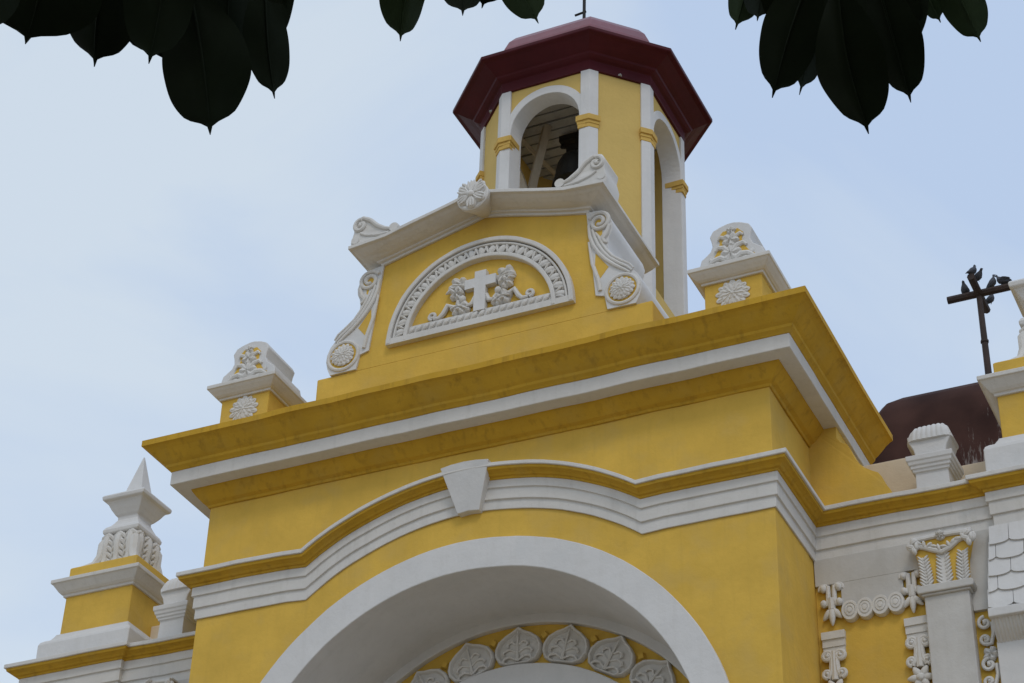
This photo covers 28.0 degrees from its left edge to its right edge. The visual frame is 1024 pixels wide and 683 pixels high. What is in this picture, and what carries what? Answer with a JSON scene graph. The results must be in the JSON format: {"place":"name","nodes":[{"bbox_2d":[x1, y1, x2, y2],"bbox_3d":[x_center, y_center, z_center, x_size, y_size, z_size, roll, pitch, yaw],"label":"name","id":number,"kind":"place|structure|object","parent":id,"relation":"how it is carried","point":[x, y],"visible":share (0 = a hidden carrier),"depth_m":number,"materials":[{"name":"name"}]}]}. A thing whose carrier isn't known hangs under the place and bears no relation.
{"place":"outdoors","nodes":[
{"label":"outdoors","id":0,"kind":"place"},
{"bbox_2d":[316,154,668,400],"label":"gable","id":1,"kind":"structure","parent":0,"point":[474,272],"depth_m":24.49,"materials":[{"name":"yellow paint"}]},
{"bbox_2d":[0,0,987,134],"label":"tree","id":2,"kind":"object","parent":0,"point":[857,57],"visible":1,"depth_m":2.95,"materials":[{"name":"green plant"}]},
{"bbox_2d":[0,0,1023,682],"label":"sky","id":3,"kind":"structure","parent":0,"point":[142,247],"materials":[{"name":"blue"}]},
{"bbox_3d":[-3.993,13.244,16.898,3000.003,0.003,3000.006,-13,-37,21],"label":"ground","id":4,"kind":"structure","parent":0,"visible":0},
{"bbox_2d":[4,625,194,682],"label":"church wing","id":5,"kind":"structure","parent":4,"relation":"on","point":[164,659],"depth_m":25.53,"materials":[{"name":"white paint"}]},
{"bbox_2d":[36,555,168,657],"bbox_3d":[-5.164,3.771,26.987,1.407,1.594,1.407,-13,-37,21],"label":"pier pedestal","id":6,"kind":"object","parent":5,"relation":"on","point":[113,601],"visible":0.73,"depth_m":26.63,"materials":[{"name":"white paint"}]},
{"bbox_2d":[86,457,171,573],"bbox_3d":[-5.120,2.384,27.932,0.884,1.885,0.889,-13,-37,21],"label":"urn finial","id":7,"kind":"object","parent":6,"relation":"on","point":[138,508],"visible":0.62,"depth_m":27.69,"materials":[{"name":"white paint"}]},
{"bbox_2d":[153,578,195,637],"bbox_3d":[-4.176,3.447,25.930,0.517,1.019,0.517,-13,-37,21],"label":"shell finial","id":8,"kind":"object","parent":5,"relation":"on","point":[174,612],"visible":0.43,"depth_m":25.74,"materials":[{"name":"white paint"}]},
{"bbox_2d":[141,285,892,682],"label":"church portal","id":9,"kind":"object","parent":4,"relation":"on","point":[639,503],"visible":0.98,"depth_m":22.67,"materials":[{"name":"yellow paint"}]},
{"bbox_2d":[207,341,306,422],"bbox_3d":[-3.121,0.831,25.444,0.966,1.576,0.976,-13,-37,21],"label":"corner pedestal","id":10,"kind":"object","parent":9,"relation":"on","point":[258,378],"visible":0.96,"depth_m":25.24,"materials":[{"name":"yellow paint"}]},
{"bbox_2d":[453,0,712,317],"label":"bell tower","id":11,"kind":"structure","parent":9,"relation":"on","point":[626,102],"depth_m":28.27,"materials":[{"name":"yellow paint"}]},
{"bbox_2d":[552,134,578,186],"bbox_3d":[0.920,-2.489,28.749,0.716,1.016,0.714,-13,-37,21],"label":"bell","id":12,"kind":"object","parent":11,"relation":"hanging from","point":[567,166],"visible":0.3,"depth_m":28.45,"materials":[{"name":"brown metal"}]},
{"bbox_2d":[687,222,790,308],"bbox_3d":[2.597,-0.521,23.147,0.975,1.577,0.969,-13,-37,21],"label":"corner pedestal","id":13,"kind":"object","parent":9,"relation":"on","point":[738,263],"visible":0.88,"depth_m":22.92,"materials":[{"name":"yellow paint"}]},
{"bbox_2d":[809,427,1023,682],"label":"church wing","id":14,"kind":"structure","parent":4,"relation":"on","point":[914,583],"depth_m":21.41,"materials":[{"name":"paint"}]},
{"bbox_2d":[906,423,963,487],"bbox_3d":[4.615,1.366,22.404,0.525,1.014,0.516,-13,-37,21],"label":"shell finial","id":15,"kind":"object","parent":14,"relation":"on","point":[933,459],"visible":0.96,"depth_m":22.27,"materials":[{"name":"white paint"}]},
{"bbox_2d":[977,357,1023,470],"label":"pier pedestal","id":16,"kind":"object","parent":14,"relation":"on","point":[1002,386],"visible":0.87,"depth_m":22.16,"materials":[{"name":"white paint"}]},
{"bbox_2d":[1008,278,1023,358],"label":"urn finial","id":17,"kind":"object","parent":16,"relation":"on","point":[1016,287],"visible":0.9,"depth_m":23.17,"materials":[{"name":"white paint"}]},
{"bbox_3d":[7.451,10.339,37.514,6.603,28.602,32.108,-13,-37,21],"label":"church nave","id":18,"kind":"object","parent":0,"visible":0},
{"bbox_2d":[871,382,1001,465],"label":"dome","id":19,"kind":"structure","parent":18,"relation":"on","point":[965,414],"depth_m":55.01,"materials":[{"name":"red paint"}]},
{"bbox_2d":[947,273,1009,373],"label":"roof cross","id":20,"kind":"object","parent":19,"relation":"on","point":[978,293],"visible":0.8,"depth_m":59.78,"materials":[{"name":"metal"}]},
{"bbox_2d":[961,280,969,292],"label":"pigeon","id":21,"kind":"object","parent":20,"relation":"on","point":[964,288],"visible":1,"depth_m":60.30,"materials":[{"name":"stone"}]},
{"bbox_2d":[965,265,976,273],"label":"pigeon","id":22,"kind":"object","parent":20,"relation":"on","point":[973,269],"visible":1,"depth_m":59.57,"materials":[{"name":"stone"}]},
{"bbox_2d":[975,268,982,280],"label":"pigeon","id":23,"kind":"object","parent":20,"relation":"on","point":[978,275],"visible":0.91,"depth_m":59.81,"materials":[{"name":"stone"}]},
{"bbox_2d":[986,295,993,303],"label":"pigeon","id":24,"kind":"object","parent":20,"relation":"on","point":[989,299],"visible":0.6,"depth_m":60.73,"materials":[{"name":"stone"}]},
{"bbox_2d":[986,274,995,287],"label":"pigeon","id":25,"kind":"object","parent":20,"relation":"on","point":[992,282],"visible":1,"depth_m":60.05,"materials":[{"name":"stone"}]},
{"bbox_2d":[994,275,1011,284],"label":"pigeon","id":26,"kind":"object","parent":20,"relation":"on","point":[1001,280],"visible":0.9,"depth_m":59.92,"materials":[{"name":"stone"}]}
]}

